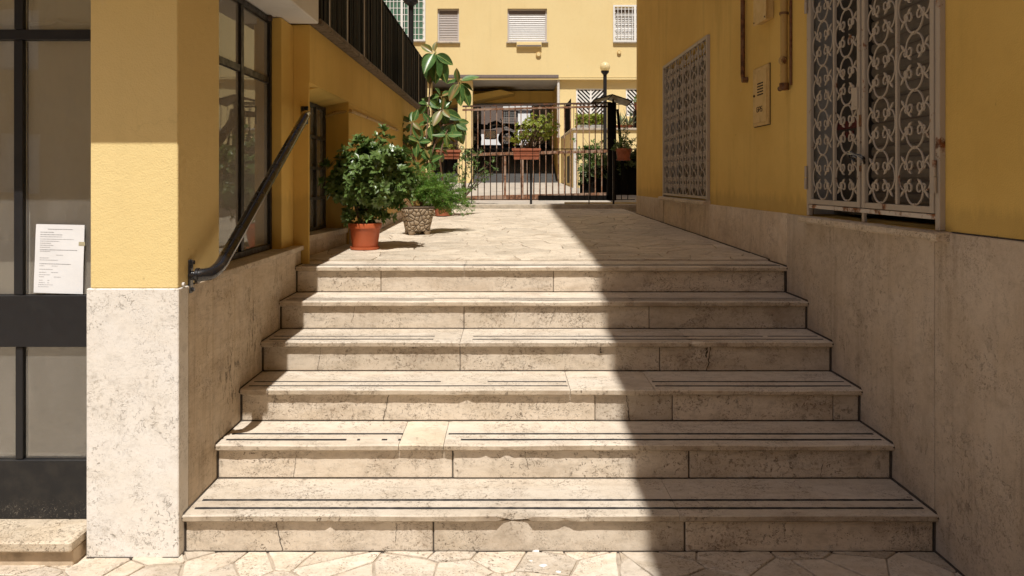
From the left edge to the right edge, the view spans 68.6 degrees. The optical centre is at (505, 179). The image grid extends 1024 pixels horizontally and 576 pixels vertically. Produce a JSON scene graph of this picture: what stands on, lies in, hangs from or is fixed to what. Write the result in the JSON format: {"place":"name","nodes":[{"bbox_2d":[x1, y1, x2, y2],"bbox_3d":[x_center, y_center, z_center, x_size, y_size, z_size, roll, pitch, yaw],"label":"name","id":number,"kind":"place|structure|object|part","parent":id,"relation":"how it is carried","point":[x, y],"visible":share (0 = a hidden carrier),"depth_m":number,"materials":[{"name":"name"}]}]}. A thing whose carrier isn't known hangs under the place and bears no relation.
{"place":"outdoors","nodes":[
{"label":"outdoors","id":0,"kind":"place"},
{"bbox_2d":[28,378,28,455],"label":"ground","id":1,"kind":"structure","parent":0,"point":[28,416],"depth_m":5.04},
{"bbox_2d":[28,0,429,559],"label":"shop building","id":2,"kind":"structure","parent":1,"relation":"on","point":[174,365],"depth_m":3.15,"materials":[{"name":"paint"}]},
{"bbox_2d":[0,0,90,565],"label":"front shop door","id":3,"kind":"structure","parent":2,"relation":"attached to","point":[45,119],"depth_m":3.30,"materials":[{"name":"black paint"}]},
{"bbox_2d":[34,224,84,293],"bbox_3d":[-1.944,0.344,3.265,0.224,0.305,0.004,0,0,0],"label":"paper notice","id":4,"kind":"object","parent":3,"relation":"attached to","point":[59,256],"visible":1,"depth_m":3.27,"materials":[{"name":"white paper"}]},
{"bbox_2d":[219,0,271,260],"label":"side shop window","id":5,"kind":"structure","parent":2,"relation":"attached to","point":[245,95],"depth_m":4.33,"materials":[{"name":"grey glass"}]},
{"bbox_2d":[188,106,310,292],"bbox_3d":[-1.317,-0.002,4.131,0.120,0.985,1.806,0,0,0],"label":"handrail","id":6,"kind":"object","parent":2,"relation":"attached to","point":[218,267],"visible":1,"depth_m":3.72,"materials":[{"name":"black metal"}]},
{"bbox_2d":[310,102,325,231],"bbox_3d":[-1.525,-0.102,5.795,0.040,1.003,0.950,0,0,0],"label":"window frame","id":7,"kind":"structure","parent":2,"relation":"in","point":[317,117],"depth_m":6.06,"materials":[{"name":"metal"}]},
{"bbox_2d":[325,110,398,131],"bbox_3d":[-1.448,-0.434,7.618,0.332,0.346,2.765,0,0,0],"label":"conduit","id":8,"kind":"object","parent":2,"relation":"attached to","point":[358,114],"visible":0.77,"depth_m":6.61,"materials":[{"name":"metal"}]},
{"bbox_2d":[318,0,426,107],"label":"terrace fence","id":9,"kind":"object","parent":2,"relation":"on","point":[373,32],"visible":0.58,"depth_m":7.63,"materials":[{"name":"black metal"}]},
{"bbox_2d":[636,0,1023,575],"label":"building","id":10,"kind":"structure","parent":1,"relation":"on","point":[919,322],"depth_m":3.55,"materials":[{"name":"paint"}]},
{"bbox_2d":[663,35,709,200],"bbox_3d":[1.831,-0.556,7.735,0.034,1.515,1.920,0,0,0],"label":"security grille","id":11,"kind":"object","parent":10,"relation":"attached to","point":[682,141],"visible":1,"depth_m":7.53,"materials":[{"name":"grey metal"}]},
{"bbox_2d":[740,0,748,82],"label":"wall pipe","id":12,"kind":"object","parent":10,"relation":"attached to","point":[744,79],"depth_m":5.74,"materials":[{"name":"metal"}]},
{"bbox_2d":[753,63,770,127],"bbox_3d":[1.831,-0.602,5.390,0.031,0.432,0.336,0,0,0],"label":"gas cabinet","id":13,"kind":"object","parent":10,"relation":"attached to","point":[761,95],"visible":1,"depth_m":5.33,"materials":[{"name":"metal"}]},
{"bbox_3d":[1.825,-0.602,5.390,0.006,0.376,0.280,0,0,0],"label":"door","id":14,"kind":"part","parent":13,"relation":"part of","materials":[{"name":"paint"}]},
{"bbox_2d":[753,0,773,25],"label":"junction box","id":15,"kind":"object","parent":10,"relation":"attached to","point":[763,11],"visible":1,"depth_m":5.22,"materials":[{"name":"paint"}]},
{"bbox_2d":[777,0,791,90],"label":"gas pipe","id":16,"kind":"object","parent":10,"relation":"attached to","point":[784,13],"visible":1,"depth_m":4.85,"materials":[{"name":"brown metal"}]},
{"bbox_2d":[834,0,873,215],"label":"door leaf","id":17,"kind":"structure","parent":10,"relation":"in","point":[847,193],"depth_m":4.31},
{"bbox_2d":[804,0,944,230],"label":"security grille","id":18,"kind":"object","parent":10,"relation":"attached to","point":[858,102],"visible":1,"depth_m":3.71,"materials":[{"name":"metal"}]},
{"bbox_2d":[847,151,865,164],"bbox_3d":[1.800,-0.114,3.848,0.066,0.075,0.153,0,0,0],"label":"cable lock","id":19,"kind":"object","parent":18,"relation":"attached to","point":[855,155],"visible":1,"depth_m":3.84,"materials":[{"name":"black metal"}]},
{"bbox_2d":[404,0,417,44],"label":"globe lamp","id":20,"kind":"object","parent":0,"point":[410,3],"visible":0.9,"depth_m":12.96,"materials":[{"name":"black metal"}]},
{"bbox_2d":[0,550,960,575],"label":"pavement","id":21,"kind":"structure","parent":0,"point":[561,563],"depth_m":3.08,"materials":[{"name":"stone"}]},
{"bbox_2d":[434,145,557,182],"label":"ramp","id":22,"kind":"structure","parent":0,"point":[450,163],"depth_m":26.25,"materials":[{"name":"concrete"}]},
{"bbox_2d":[473,119,512,146],"bbox_3d":[-0.617,-1.797,28.600,1.855,1.041,0.668,0,0,0],"label":"motorcycle","id":23,"kind":"object","parent":22,"relation":"on","point":[487,129],"visible":0.64,"depth_m":28.53,"materials":[{"name":"metal"}]},
{"bbox_2d":[383,0,636,182],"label":"building","id":24,"kind":"structure","parent":22,"relation":"on","point":[519,51],"depth_m":24.00,"materials":[{"name":"paint"}]},
{"bbox_2d":[383,0,424,41],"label":"window","id":25,"kind":"structure","parent":24,"relation":"in","point":[398,8],"depth_m":24.15,"materials":[{"name":"white paint"}]},
{"bbox_2d":[437,9,459,42],"bbox_3d":[-1.848,-4.929,24.065,0.768,1.117,0.270,0,0,0],"label":"window","id":26,"kind":"structure","parent":24,"relation":"in","point":[448,25],"depth_m":24.10,"materials":[{"name":"plastic"}]},
{"bbox_2d":[506,9,547,42],"bbox_3d":[0.680,-4.929,24.065,1.344,1.117,0.270,0,0,0],"label":"window","id":27,"kind":"structure","parent":24,"relation":"in","point":[523,25],"depth_m":24.10,"materials":[{"name":"plastic"}]},
{"bbox_2d":[557,80,559,137],"bbox_3d":[1.680,-2.280,24.050,0.086,1.840,0.090,0,0,0],"label":"downpipe","id":28,"kind":"object","parent":24,"relation":"attached to","point":[558,91],"visible":0.62,"depth_m":24.02,"materials":[{"name":"white metal"}]},
{"bbox_2d":[576,89,602,114],"bbox_3d":[2.728,-2.496,24.230,0.944,0.896,0.180,0,0,0],"label":"chevron window","id":29,"kind":"structure","parent":24,"relation":"in","point":[582,95],"depth_m":24.14,"materials":[{"name":"white paint"}]},
{"bbox_2d":[613,5,636,42],"bbox_3d":[4.120,-4.978,24.065,1.396,1.215,0.270,0,0,0],"label":"window","id":30,"kind":"structure","parent":24,"relation":"in","point":[624,19],"depth_m":24.10,"materials":[{"name":"white paint"}]},
{"bbox_2d":[626,89,636,115],"bbox_3d":[4.328,-2.496,24.230,0.944,0.896,0.180,0,0,0],"label":"chevron window","id":31,"kind":"structure","parent":24,"relation":"in","point":[630,93],"depth_m":24.14,"materials":[{"name":"white paint"}]},
{"bbox_2d":[500,119,548,146],"bbox_3d":[0.693,-1.767,28.400,1.855,1.041,0.668,0,0,0],"label":"motorcycle","id":32,"kind":"object","parent":22,"relation":"on","point":[512,126],"visible":0.47,"depth_m":28.36,"materials":[{"name":"metal"}]},
{"bbox_2d":[426,183,636,203],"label":"driveway","id":33,"kind":"structure","parent":0,"point":[512,189],"depth_m":17.23,"materials":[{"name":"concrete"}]},
{"bbox_2d":[452,146,498,196],"bbox_3d":[-0.521,-0.129,12.612,0.797,0.900,0.294,0,0,0],"label":"climbing shrub","id":34,"kind":"object","parent":33,"relation":"on","point":[468,161],"visible":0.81,"depth_m":12.59,"materials":[{"name":"green plant"}]},
{"bbox_2d":[462,102,625,198],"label":"rusty gate","id":35,"kind":"structure","parent":33,"relation":"on","point":[612,110],"depth_m":13.98,"materials":[{"name":"metal"}]},
{"bbox_2d":[590,94,632,106],"bbox_3d":[1.941,-1.456,13.900,0.715,0.204,0.654,0,0,0],"label":"gate canopy","id":36,"kind":"object","parent":35,"relation":"attached to","point":[619,100],"visible":0.94,"depth_m":13.84,"materials":[{"name":"grey metal"}]},
{"bbox_2d":[454,204,636,212],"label":"kerb","id":37,"kind":"structure","parent":33,"relation":"on","point":[631,207],"depth_m":11.81,"materials":[{"name":"stone"}]},
{"bbox_2d":[427,149,634,203],"bbox_3d":[0.380,-0.059,12.000,3.360,0.910,0.030,0,0,0],"label":"fence","id":38,"kind":"object","parent":37,"relation":"on","point":[613,199],"visible":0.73,"depth_m":11.99,"materials":[{"name":"black paint"}]},
{"bbox_2d":[436,141,461,159],"bbox_3d":[-0.908,-0.517,11.874,0.480,0.398,0.252,0,0,0],"label":"fence planter","id":39,"kind":"object","parent":38,"relation":"attached to","point":[453,153],"visible":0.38,"depth_m":11.80,"materials":[{"name":"ceramic"}]},
{"bbox_2d":[510,112,560,159],"bbox_3d":[0.465,-0.700,11.908,0.821,0.780,0.524,0,0,0],"label":"fence planter","id":40,"kind":"object","parent":38,"relation":"attached to","point":[527,152],"visible":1,"depth_m":11.81,"materials":[{"name":"ceramic"}]},
{"bbox_2d":[609,111,636,160],"bbox_3d":[1.856,-0.698,11.832,0.374,0.779,0.310,0,0,35],"label":"hanging pot","id":41,"kind":"object","parent":38,"relation":"hanging from","point":[623,152],"visible":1,"depth_m":11.82,"materials":[{"name":"ceramic"}]},
{"bbox_2d":[561,99,636,187],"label":"raised terrace","id":42,"kind":"structure","parent":33,"relation":"on","point":[633,132],"depth_m":20.00,"materials":[{"name":"paint"}]},
{"bbox_2d":[567,156,569,182],"bbox_3d":[1.794,-0.300,21.600,0.007,0.773,0.800,0,0,0],"label":"side door","id":43,"kind":"structure","parent":42,"relation":"in","point":[568,157],"depth_m":21.48,"materials":[{"name":"paint"}]},
{"bbox_2d":[573,133,575,187],"bbox_3d":[1.831,-0.480,19.930,0.086,1.533,0.090,0,0,0],"label":"downpipe","id":44,"kind":"object","parent":42,"relation":"attached to","point":[574,164],"visible":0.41,"depth_m":19.89,"materials":[{"name":"white metal"}]},
{"bbox_2d":[574,112,602,127],"bbox_3d":[2.304,-1.589,20.459,0.906,0.494,0.481,0,0,0],"label":"clipped hedge","id":45,"kind":"object","parent":42,"relation":"on","point":[592,120],"visible":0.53,"depth_m":20.31,"materials":[{"name":"green plant"}]},
{"bbox_2d":[616,109,636,127],"bbox_3d":[3.276,-1.745,20.427,0.921,0.714,1.024,0,0,6],"label":"agave","id":46,"kind":"object","parent":42,"relation":"on","point":[630,125],"visible":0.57,"depth_m":20.31,"materials":[{"name":"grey plant"}]},
{"bbox_2d":[632,95,636,127],"bbox_3d":[3.614,-1.860,20.411,0.354,0.943,0.422,0,0,0],"label":"terrace planter","id":47,"kind":"object","parent":42,"relation":"on","point":[635,111],"visible":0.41,"depth_m":20.32,"materials":[{"name":"ceramic"}]},
{"bbox_2d":[564,202,636,203],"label":"wall","id":48,"kind":"structure","parent":33,"relation":"on","point":[600,202],"depth_m":12.50,"materials":[{"name":"beige stone"}]},
{"bbox_2d":[572,137,636,194],"bbox_3d":[2.396,-0.225,15.613,2.141,1.322,0.996,0,0,0],"label":"ivy fence","id":49,"kind":"object","parent":33,"relation":"on","point":[632,176],"visible":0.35,"depth_m":16.00,"materials":[{"name":"black metal"}]},
{"bbox_2d":[600,62,609,155],"bbox_3d":[2.442,-1.313,18.500,0.253,3.198,0.253,0,0,0],"label":"globe lamp","id":50,"kind":"object","parent":33,"relation":"on","point":[604,67],"visible":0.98,"depth_m":18.46,"materials":[{"name":"black metal"}]},
{"bbox_2d":[310,209,767,261],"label":"landing pavement","id":51,"kind":"structure","parent":0,"point":[565,234],"depth_m":6.51,"materials":[{"name":"stone"}]},
{"bbox_2d":[317,123,421,249],"bbox_3d":[-1.035,0.046,5.869,0.704,0.990,0.729,0,0,44],"label":"potted bush","id":52,"kind":"object","parent":51,"relation":"on","point":[373,177],"visible":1,"depth_m":5.75,"materials":[{"name":"green plant"}]},
{"bbox_2d":[393,166,475,234],"bbox_3d":[-0.691,0.185,7.398,0.572,0.670,0.916,0,0,31],"label":"cobbled planter","id":53,"kind":"object","parent":51,"relation":"on","point":[435,193],"visible":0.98,"depth_m":7.18,"materials":[{"name":"stone"}]},
{"bbox_2d":[402,42,477,215],"bbox_3d":[-0.932,-0.655,9.608,1.014,2.252,0.640,0,0,-35],"label":"rubber plant","id":54,"kind":"object","parent":51,"relation":"on","point":[435,68],"visible":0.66,"depth_m":9.60,"materials":[{"name":"green plant"}]},
{"bbox_2d":[181,260,938,552],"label":"staircase","id":55,"kind":"structure","parent":0,"point":[589,406],"depth_m":3.83,"materials":[{"name":"stone"}]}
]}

